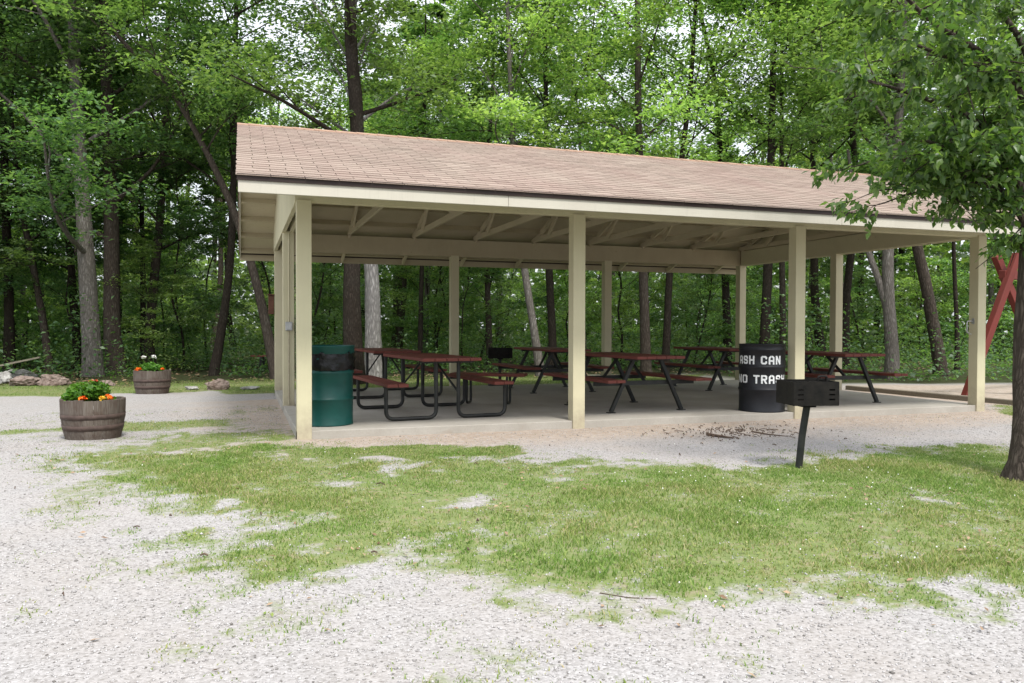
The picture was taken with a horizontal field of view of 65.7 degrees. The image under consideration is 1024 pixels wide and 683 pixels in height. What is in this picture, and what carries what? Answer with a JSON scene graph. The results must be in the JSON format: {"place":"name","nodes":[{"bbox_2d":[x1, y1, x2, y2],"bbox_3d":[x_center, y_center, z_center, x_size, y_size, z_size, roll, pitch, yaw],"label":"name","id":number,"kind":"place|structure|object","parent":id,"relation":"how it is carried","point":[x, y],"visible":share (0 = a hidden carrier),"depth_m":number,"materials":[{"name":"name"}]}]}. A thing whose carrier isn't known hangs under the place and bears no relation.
{"place":"outdoors","nodes":[
{"label":"outdoors","id":0,"kind":"place"},
{"bbox_2d":[0,331,1023,682],"bbox_3d":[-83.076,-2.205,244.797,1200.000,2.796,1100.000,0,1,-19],"label":"ground","id":1,"kind":"structure","parent":0,"point":[618,669],"depth_m":3.96,"materials":[{"name":"grey gravel"}]},
{"bbox_2d":[0,218,63,362],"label":"sapling","id":2,"kind":"object","parent":1,"relation":"on","point":[29,300],"visible":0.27,"depth_m":24.11,"materials":[{"name":"green plant"}]},
{"bbox_2d":[0,169,77,366],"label":"sapling","id":3,"kind":"object","parent":1,"relation":"on","point":[22,254],"visible":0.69,"depth_m":19.88,"materials":[{"name":"green plant"}]},
{"bbox_2d":[0,231,78,366],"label":"sapling","id":4,"kind":"object","parent":1,"relation":"on","point":[31,310],"visible":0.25,"depth_m":23.50,"materials":[{"name":"green plant"}]},
{"bbox_2d":[0,258,78,363],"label":"sapling","id":5,"kind":"object","parent":1,"relation":"on","point":[23,326],"visible":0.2,"depth_m":25.33,"materials":[{"name":"green plant"}]},
{"bbox_2d":[0,214,101,359],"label":"sapling","id":6,"kind":"object","parent":1,"relation":"on","point":[56,325],"visible":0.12,"depth_m":27.15,"materials":[{"name":"green plant"}]},
{"bbox_2d":[36,374,71,385],"bbox_3d":[-9.216,0.800,15.956,0.514,0.290,0.457,0,1,12],"label":"rock","id":7,"kind":"object","parent":1,"relation":"on","point":[53,380],"visible":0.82,"depth_m":15.82,"materials":[{"name":"beige stone"}]},
{"bbox_2d":[0,163,130,371],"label":"sapling","id":8,"kind":"object","parent":1,"relation":"on","point":[98,245],"visible":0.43,"depth_m":20.99,"materials":[{"name":"green plant"}]},
{"bbox_2d":[0,195,149,370],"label":"sapling","id":9,"kind":"object","parent":1,"relation":"on","point":[68,294],"visible":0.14,"depth_m":23.21,"materials":[{"name":"green plant"}]},
{"bbox_2d":[59,396,125,439],"bbox_3d":[-4.481,0.817,8.480,0.631,0.428,0.631,0,1,-28],"label":"barrel planter","id":10,"kind":"object","parent":1,"relation":"on","point":[84,420],"visible":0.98,"depth_m":8.23,"materials":[{"name":"brown wood"}]},
{"bbox_2d":[60,379,116,400],"bbox_3d":[-4.510,0.545,8.439,0.538,0.287,0.445,0,1,-28],"label":"flowering plant","id":11,"kind":"object","parent":10,"relation":"on","point":[92,390],"visible":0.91,"depth_m":8.41,"materials":[{"name":"green plant"}]},
{"bbox_2d":[0,1,196,369],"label":"forest tree","id":12,"kind":"object","parent":1,"relation":"on","point":[71,222],"visible":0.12,"depth_m":21.39,"materials":[{"name":"green plant"}]},
{"bbox_2d":[0,0,211,371],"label":"forest tree","id":13,"kind":"object","parent":1,"relation":"on","point":[178,232],"visible":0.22,"depth_m":20.92,"materials":[{"name":"green plant"}]},
{"bbox_2d":[0,0,229,371],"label":"forest tree","id":14,"kind":"object","parent":1,"relation":"on","point":[8,332],"visible":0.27,"depth_m":20.88,"materials":[{"name":"green plant"}]},
{"bbox_2d":[9,0,253,362],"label":"forest tree","id":15,"kind":"object","parent":1,"relation":"on","point":[140,207],"visible":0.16,"depth_m":22.86,"materials":[{"name":"green plant"}]},
{"bbox_2d":[7,8,259,320],"bbox_3d":[-12.526,-4.692,24.841,7.765,11.338,8.856,0,1,-10],"label":"woodland tree","id":16,"kind":"object","parent":1,"relation":"on","point":[132,221],"visible":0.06,"depth_m":22.57,"materials":[{"name":"green plant"}]},
{"bbox_2d":[77,233,217,375],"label":"sapling","id":17,"kind":"object","parent":1,"relation":"on","point":[146,250],"visible":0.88,"depth_m":20.33,"materials":[{"name":"green plant"}]},
{"bbox_2d":[0,0,301,374],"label":"forest tree","id":18,"kind":"object","parent":1,"relation":"on","point":[111,253],"visible":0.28,"depth_m":19.82,"materials":[{"name":"green plant"}]},
{"bbox_2d":[133,369,170,393],"bbox_3d":[-6.456,0.725,14.226,0.629,0.427,0.631,0,1,-24],"label":"barrel planter","id":19,"kind":"object","parent":1,"relation":"on","point":[147,382],"visible":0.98,"depth_m":13.97,"materials":[{"name":"brown wood"}]},
{"bbox_2d":[95,219,215,355],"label":"sapling","id":20,"kind":"object","parent":1,"relation":"on","point":[202,262],"visible":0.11,"depth_m":31.66,"materials":[{"name":"green plant"}]},
{"bbox_2d":[96,221,217,366],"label":"sapling","id":21,"kind":"object","parent":1,"relation":"on","point":[133,309],"visible":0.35,"depth_m":24.16,"materials":[{"name":"green plant"}]},
{"bbox_2d":[15,0,303,379],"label":"forest tree","id":22,"kind":"object","parent":1,"relation":"on","point":[120,12],"visible":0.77,"depth_m":17.75,"materials":[{"name":"green plant"}]},
{"bbox_2d":[0,0,344,362],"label":"forest tree","id":23,"kind":"object","parent":1,"relation":"on","point":[155,264],"visible":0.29,"depth_m":21.38,"materials":[{"name":"green plant"}]},
{"bbox_2d":[96,150,253,369],"bbox_3d":[-9.211,-2.062,21.901,4.291,6.541,4.598,0,1,-33],"label":"sapling","id":24,"kind":"object","parent":1,"relation":"on","point":[205,248],"visible":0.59,"depth_m":21.35,"materials":[{"name":"green plant"}]},
{"bbox_2d":[125,230,242,359],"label":"sapling","id":25,"kind":"object","parent":1,"relation":"on","point":[209,315],"visible":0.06,"depth_m":27.67,"materials":[{"name":"green plant"}]},
{"bbox_2d":[0,0,390,376],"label":"forest tree","id":26,"kind":"object","parent":1,"relation":"on","point":[82,175],"visible":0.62,"depth_m":18.59,"materials":[{"name":"green plant"}]},
{"bbox_2d":[123,177,294,361],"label":"sapling","id":27,"kind":"object","parent":1,"relation":"on","point":[235,283],"visible":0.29,"depth_m":26.51,"materials":[{"name":"green plant"}]},
{"bbox_2d":[35,0,425,375],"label":"forest tree","id":28,"kind":"object","parent":1,"relation":"on","point":[215,363],"visible":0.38,"depth_m":18.88,"materials":[{"name":"green plant"}]},
{"bbox_2d":[120,88,349,352],"bbox_3d":[-12.413,-5.849,36.865,10.408,13.326,9.126,0,1,-16],"label":"woodland tree","id":29,"kind":"object","parent":1,"relation":"on","point":[220,263],"visible":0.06,"depth_m":36.05,"materials":[{"name":"green plant"}]},
{"bbox_2d":[157,81,321,351],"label":"woodland tree","id":30,"kind":"object","parent":1,"relation":"on","point":[229,323],"visible":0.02,"depth_m":41.47,"materials":[{"name":"green plant"}]},
{"bbox_2d":[180,155,333,367],"bbox_3d":[-7.317,-2.529,23.801,5.331,7.583,4.974,1,1,24],"label":"sapling","id":31,"kind":"object","parent":1,"relation":"on","point":[224,243],"visible":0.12,"depth_m":23.89,"materials":[{"name":"green plant"}]},
{"bbox_2d":[230,261,294,361],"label":"sapling","id":32,"kind":"object","parent":1,"relation":"on","point":[252,301],"visible":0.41,"depth_m":26.76,"materials":[{"name":"green plant"}]},
{"bbox_2d":[225,261,395,369],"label":"sapling","id":33,"kind":"object","parent":1,"relation":"on","point":[317,322],"visible":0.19,"depth_m":22.73,"materials":[{"name":"green plant"}]},
{"bbox_2d":[294,263,364,346],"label":"sapling","id":34,"kind":"object","parent":1,"relation":"on","point":[330,286],"visible":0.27,"depth_m":24.78,"materials":[{"name":"green plant"}]},
{"bbox_2d":[166,0,505,384],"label":"forest tree","id":35,"kind":"object","parent":1,"relation":"on","point":[352,328],"visible":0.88,"depth_m":16.44,"materials":[{"name":"green plant"}]},
{"bbox_2d":[317,265,394,346],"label":"sapling","id":36,"kind":"object","parent":1,"relation":"on","point":[363,294],"visible":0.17,"depth_m":27.12,"materials":[{"name":"green plant"}]},
{"bbox_2d":[247,0,467,377],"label":"forest tree","id":37,"kind":"object","parent":1,"relation":"on","point":[372,315],"visible":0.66,"depth_m":17.43,"materials":[{"name":"green plant"}]},
{"bbox_2d":[299,52,480,333],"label":"woodland tree","id":38,"kind":"object","parent":1,"relation":"on","point":[380,76],"visible":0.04,"depth_m":40.08,"materials":[{"name":"green plant"}]},
{"bbox_2d":[281,0,535,352],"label":"woodland tree","id":39,"kind":"object","parent":1,"relation":"on","point":[377,86],"visible":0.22,"depth_m":25.86,"materials":[{"name":"green plant"}]},
{"bbox_2d":[306,0,543,363],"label":"forest tree","id":40,"kind":"object","parent":1,"relation":"on","point":[418,31],"visible":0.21,"depth_m":22.88,"materials":[{"name":"green plant"}]},
{"bbox_2d":[364,98,502,348],"bbox_3d":[-3.276,-4.546,31.096,8.500,10.884,7.454,1,1,22],"label":"woodland tree","id":41,"kind":"object","parent":1,"relation":"on","point":[402,313],"visible":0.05,"depth_m":31.02,"materials":[{"name":"green plant"}]},
{"bbox_2d":[379,264,495,360],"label":"sapling","id":42,"kind":"object","parent":1,"relation":"on","point":[414,318],"visible":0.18,"depth_m":26.77,"materials":[{"name":"green plant"}]},
{"bbox_2d":[378,264,506,365],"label":"sapling","id":43,"kind":"object","parent":1,"relation":"on","point":[402,323],"visible":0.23,"depth_m":24.62,"materials":[{"name":"green plant"}]},
{"bbox_2d":[380,265,509,353],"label":"sapling","id":44,"kind":"object","parent":1,"relation":"on","point":[397,294],"visible":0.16,"depth_m":28.87,"materials":[{"name":"green plant"}]},
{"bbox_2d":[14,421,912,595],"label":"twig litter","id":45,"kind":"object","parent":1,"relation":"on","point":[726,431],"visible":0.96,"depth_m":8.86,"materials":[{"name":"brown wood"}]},
{"bbox_2d":[405,266,525,368],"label":"sapling","id":46,"kind":"object","parent":1,"relation":"on","point":[463,337],"visible":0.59,"depth_m":23.18,"materials":[{"name":"green plant"}]},
{"bbox_2d":[424,138,565,364],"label":"sapling","id":47,"kind":"object","parent":1,"relation":"on","point":[498,273],"visible":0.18,"depth_m":25.35,"materials":[{"name":"green plant"}]},
{"bbox_2d":[468,268,527,356],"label":"sapling","id":48,"kind":"object","parent":1,"relation":"on","point":[501,286],"visible":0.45,"depth_m":30.25,"materials":[{"name":"green plant"}]},
{"bbox_2d":[488,346,512,378],"bbox_3d":[-0.235,0.571,15.410,0.466,0.987,0.360,0,1,-4],"label":"park grill","id":49,"kind":"object","parent":1,"relation":"on","point":[499,354],"visible":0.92,"depth_m":15.23,"materials":[{"name":"black metal"}]},
{"bbox_2d":[0,293,1013,381],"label":"undergrowth","id":50,"kind":"object","parent":1,"relation":"on","point":[824,363],"visible":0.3,"depth_m":22.05,"materials":[{"name":"green plant"}]},
{"bbox_2d":[0,90,1018,353],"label":"wood","id":51,"kind":"object","parent":1,"relation":"on","point":[943,252],"depth_m":45.17,"materials":[{"name":"green plant"}]},
{"bbox_2d":[0,354,1022,676],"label":"fallen leaves","id":52,"kind":"object","parent":1,"relation":"on","point":[522,452],"visible":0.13,"depth_m":7.24,"materials":[{"name":"brown plant"}]},
{"bbox_2d":[481,268,544,355],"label":"sapling","id":53,"kind":"object","parent":1,"relation":"on","point":[510,316],"visible":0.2,"depth_m":33.36,"materials":[{"name":"green plant"}]},
{"bbox_2d":[380,0,649,376],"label":"forest tree","id":54,"kind":"object","parent":1,"relation":"on","point":[536,19],"visible":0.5,"depth_m":18.86,"materials":[{"name":"green plant"}]},
{"bbox_2d":[364,0,691,366],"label":"forest tree","id":55,"kind":"object","parent":1,"relation":"on","point":[487,286],"visible":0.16,"depth_m":23.87,"materials":[{"name":"green plant"}]},
{"bbox_2d":[345,0,726,372],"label":"forest tree","id":56,"kind":"object","parent":1,"relation":"on","point":[552,340],"visible":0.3,"depth_m":20.24,"materials":[{"name":"green plant"}]},
{"bbox_2d":[502,270,596,359],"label":"sapling","id":57,"kind":"object","parent":1,"relation":"on","point":[558,316],"visible":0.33,"depth_m":27.83,"materials":[{"name":"green plant"}]},
{"bbox_2d":[517,269,638,363],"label":"sapling","id":58,"kind":"object","parent":1,"relation":"on","point":[561,281],"visible":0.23,"depth_m":26.15,"materials":[{"name":"green plant"}]},
{"bbox_2d":[476,14,722,347],"bbox_3d":[3.219,-5.932,32.030,10.087,13.640,9.082,0,1,-1],"label":"woodland tree","id":59,"kind":"object","parent":1,"relation":"on","point":[565,94],"visible":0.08,"depth_m":30.34,"materials":[{"name":"green plant"}]},
{"bbox_2d":[558,271,695,365],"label":"sapling","id":60,"kind":"object","parent":1,"relation":"on","point":[621,302],"visible":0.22,"depth_m":24.97,"materials":[{"name":"green plant"}]},
{"bbox_2d":[236,123,1020,439],"bbox_3d":[1.320,-0.848,12.511,10.679,4.284,7.845,0,1,-19],"label":"picnic shelter","id":61,"kind":"object","parent":1,"relation":"on","point":[326,196],"visible":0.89,"depth_m":10.81,"materials":[{"name":"wood"}]},
{"bbox_2d":[285,232,291,404],"bbox_3d":[-3.071,-0.310,10.905,0.090,2.380,0.068,0,1,-19],"label":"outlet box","id":62,"kind":"object","parent":61,"relation":"attached to","point":[288,326],"visible":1,"depth_m":10.90,"materials":[{"name":"beige paint"}]},
{"bbox_2d":[312,345,354,426],"bbox_3d":[-2.089,0.486,8.916,0.639,0.884,0.642,0,1,-19],"label":"trash drum","id":63,"kind":"object","parent":61,"relation":"on","point":[333,367],"visible":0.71,"depth_m":8.65,"materials":[{"name":"green paint"}]},
{"bbox_2d":[353,348,446,398],"bbox_3d":[-2.068,0.491,12.856,1.560,0.729,1.830,0,1,-21],"label":"picnic table","id":64,"kind":"object","parent":61,"relation":"on","point":[381,352],"visible":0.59,"depth_m":12.44,"materials":[{"name":"brown wood"}]},
{"bbox_2d":[353,353,513,420],"bbox_3d":[-1.058,0.542,10.091,1.560,0.729,1.830,0,1,-24],"label":"picnic table","id":65,"kind":"object","parent":61,"relation":"on","point":[435,359],"visible":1,"depth_m":9.67,"materials":[{"name":"brown wood"}]},
{"bbox_2d":[453,372,526,404],"bbox_3d":[-0.335,0.669,11.312,1.080,0.438,0.289,0,1,11],"label":"plank bench","id":66,"kind":"object","parent":61,"relation":"on","point":[507,375],"visible":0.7,"depth_m":11.22,"materials":[{"name":"red wood"}]},
{"bbox_2d":[492,347,613,393],"bbox_3d":[0.673,0.482,13.877,1.560,0.732,1.830,0,1,-19],"label":"picnic table","id":67,"kind":"object","parent":61,"relation":"on","point":[551,351],"visible":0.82,"depth_m":13.51,"materials":[{"name":"brown wood"}]},
{"bbox_2d":[543,352,711,413],"bbox_3d":[1.526,0.537,10.867,1.560,0.732,1.830,0,1,-24],"label":"picnic table","id":68,"kind":"object","parent":61,"relation":"on","point":[605,379],"visible":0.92,"depth_m":10.46,"materials":[{"name":"red wood"}]},
{"bbox_2d":[654,346,738,390],"bbox_3d":[3.748,0.479,14.518,1.560,0.732,1.830,0,1,-19],"label":"picnic table","id":69,"kind":"object","parent":61,"relation":"on","point":[722,364],"visible":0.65,"depth_m":14.28,"materials":[{"name":"brown wood"}]},
{"bbox_2d":[738,343,785,412],"bbox_3d":[3.309,0.472,10.497,0.609,0.885,0.609,0,1,-19],"label":"ash drum","id":70,"kind":"object","parent":61,"relation":"on","point":[762,366],"visible":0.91,"depth_m":10.24,"materials":[{"name":"black paint"}]},
{"bbox_2d":[785,350,907,402],"bbox_3d":[4.667,0.526,12.022,1.560,0.732,1.830,0,1,-20],"label":"picnic table","id":71,"kind":"object","parent":61,"relation":"on","point":[868,376],"visible":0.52,"depth_m":11.57,"materials":[{"name":"red wood"}]},
{"bbox_2d":[595,272,691,353],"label":"sapling","id":72,"kind":"object","parent":1,"relation":"on","point":[651,312],"visible":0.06,"depth_m":35.04,"materials":[{"name":"green plant"}]},
{"bbox_2d":[594,272,705,361],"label":"sapling","id":73,"kind":"object","parent":1,"relation":"on","point":[635,285],"visible":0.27,"depth_m":27.41,"materials":[{"name":"green plant"}]},
{"bbox_2d":[487,0,858,371],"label":"forest tree","id":74,"kind":"object","parent":1,"relation":"on","point":[645,343],"visible":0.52,"depth_m":19.67,"materials":[{"name":"green plant"}]},
{"bbox_2d":[648,273,734,357],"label":"sapling","id":75,"kind":"object","parent":1,"relation":"on","point":[662,316],"visible":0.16,"depth_m":33.79,"materials":[{"name":"green plant"}]},
{"bbox_2d":[672,273,733,357],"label":"sapling","id":76,"kind":"object","parent":1,"relation":"on","point":[703,303],"visible":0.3,"depth_m":31.98,"materials":[{"name":"green plant"}]},
{"bbox_2d":[550,0,858,360],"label":"forest tree","id":77,"kind":"object","parent":1,"relation":"on","point":[725,289],"visible":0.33,"depth_m":23.34,"materials":[{"name":"green plant"}]},
{"bbox_2d":[632,264,776,365],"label":"sapling","id":78,"kind":"object","parent":1,"relation":"on","point":[676,312],"visible":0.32,"depth_m":24.14,"materials":[{"name":"green plant"}]},
{"bbox_2d":[659,270,751,357],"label":"sapling","id":79,"kind":"object","parent":1,"relation":"on","point":[691,293],"visible":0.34,"depth_m":30.67,"materials":[{"name":"green plant"}]},
{"bbox_2d":[562,0,851,372],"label":"forest tree","id":80,"kind":"object","parent":1,"relation":"on","point":[679,109],"visible":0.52,"depth_m":20.06,"materials":[{"name":"green plant"}]},
{"bbox_2d":[680,265,787,359],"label":"sapling","id":81,"kind":"object","parent":1,"relation":"on","point":[732,301],"visible":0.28,"depth_m":27.13,"materials":[{"name":"green plant"}]},
{"bbox_2d":[615,0,932,364],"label":"forest tree","id":82,"kind":"object","parent":1,"relation":"on","point":[782,290],"visible":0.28,"depth_m":21.42,"materials":[{"name":"green plant"}]},
{"bbox_2d":[582,0,991,342],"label":"forest tree","id":83,"kind":"object","parent":1,"relation":"on","point":[767,270],"visible":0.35,"depth_m":19.78,"materials":[{"name":"green plant"}]},
{"bbox_2d":[582,0,1023,361],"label":"woodland tree","id":84,"kind":"object","parent":1,"relation":"on","point":[814,289],"visible":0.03,"depth_m":28.14,"materials":[{"name":"green plant"}]},
{"bbox_2d":[776,375,838,467],"bbox_3d":[2.504,0.758,6.731,0.396,0.944,0.330,0,1,-6],"label":"park grill","id":85,"kind":"object","parent":1,"relation":"on","point":[806,394],"visible":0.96,"depth_m":6.58,"materials":[{"name":"black metal"}]},
{"bbox_2d":[727,106,913,350],"bbox_3d":[14.486,-5.743,36.776,10.027,13.134,9.333,-1,1,-36],"label":"woodland tree","id":86,"kind":"object","parent":1,"relation":"on","point":[806,160],"visible":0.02,"depth_m":38.09,"materials":[{"name":"green plant"}]},
{"bbox_2d":[722,59,940,284],"bbox_3d":[13.318,-5.956,31.570,9.978,13.777,7.732,0,1,5],"label":"woodland tree","id":87,"kind":"object","parent":1,"relation":"on","point":[838,156],"visible":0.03,"depth_m":31.36,"materials":[{"name":"green plant"}]},
{"bbox_2d":[808,257,882,352],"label":"sapling","id":88,"kind":"object","parent":1,"relation":"on","point":[856,289],"visible":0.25,"depth_m":37.12,"materials":[{"name":"green plant"}]},
{"bbox_2d":[805,256,895,366],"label":"sapling","id":89,"kind":"object","parent":1,"relation":"on","point":[827,266],"visible":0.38,"depth_m":26.19,"materials":[{"name":"green plant"}]},
{"bbox_2d":[684,0,1023,379],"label":"forest tree","id":90,"kind":"object","parent":1,"relation":"on","point":[885,285],"visible":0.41,"depth_m":18.67,"materials":[{"name":"green plant"}]},
{"bbox_2d":[776,252,941,361],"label":"sapling","id":91,"kind":"object","parent":1,"relation":"on","point":[908,287],"visible":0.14,"depth_m":28.09,"materials":[{"name":"green plant"}]},
{"bbox_2d":[713,0,1014,369],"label":"forest tree","id":92,"kind":"object","parent":1,"relation":"on","point":[847,285],"visible":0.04,"depth_m":22.91,"materials":[{"name":"green plant"}]},
{"bbox_2d":[710,0,1023,375],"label":"forest tree","id":93,"kind":"object","parent":1,"relation":"on","point":[927,291],"visible":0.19,"depth_m":19.76,"materials":[{"name":"green plant"}]},
{"bbox_2d":[798,0,1023,482],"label":"maple tree","id":94,"kind":"object","parent":1,"relation":"on","point":[955,165],"visible":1,"depth_m":6.35,"materials":[{"name":"green plant"}]},
{"bbox_2d":[876,244,967,354],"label":"sapling","id":95,"kind":"object","parent":1,"relation":"on","point":[903,276],"visible":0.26,"depth_m":34.54,"materials":[{"name":"green plant"}]},
{"bbox_2d":[845,385,1012,404],"bbox_3d":[7.385,0.956,13.708,0.100,0.120,4.086,0,1,-23],"label":"landscape timber","id":96,"kind":"object","parent":1,"relation":"on","point":[934,395],"visible":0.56,"depth_m":13.88,"materials":[{"name":"brown wood"}]},
{"bbox_2d":[872,245,987,360],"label":"sapling","id":97,"kind":"object","parent":1,"relation":"on","point":[908,268],"visible":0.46,"depth_m":30.08,"materials":[{"name":"green plant"}]},
{"bbox_2d":[869,245,991,359],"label":"sapling","id":98,"kind":"object","parent":1,"relation":"on","point":[904,264],"visible":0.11,"depth_m":31.60,"materials":[{"name":"green plant"}]},
{"bbox_2d":[843,1,1023,369],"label":"forest tree","id":99,"kind":"object","parent":1,"relation":"on","point":[955,298],"visible":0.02,"depth_m":22.45,"materials":[{"name":"green plant"}]},
{"bbox_2d":[916,233,1013,359],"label":"sapling","id":100,"kind":"object","parent":1,"relation":"on","point":[949,265],"visible":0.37,"depth_m":28.85,"materials":[{"name":"green plant"}]},
{"bbox_2d":[948,234,1017,358],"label":"sapling","id":101,"kind":"object","parent":1,"relation":"on","point":[993,278],"visible":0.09,"depth_m":30.87,"materials":[{"name":"green plant"}]},
{"bbox_2d":[961,253,1018,395],"bbox_3d":[9.673,-0.265,15.075,4.692,2.621,2.342,0,1,-19],"label":"swing frame","id":102,"kind":"object","parent":1,"relation":"on","point":[1008,275],"visible":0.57,"depth_m":13.79,"materials":[{"name":"red wood"}]},
{"bbox_2d":[0,373,1023,682],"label":"grass","id":103,"kind":"structure","parent":0,"point":[888,467],"depth_m":5.29,"materials":[{"name":"green plant"}]},
{"bbox_2d":[0,0,1023,332],"label":"sky","id":104,"kind":"structure","parent":0,"point":[257,25],"materials":[{"name":"white"}]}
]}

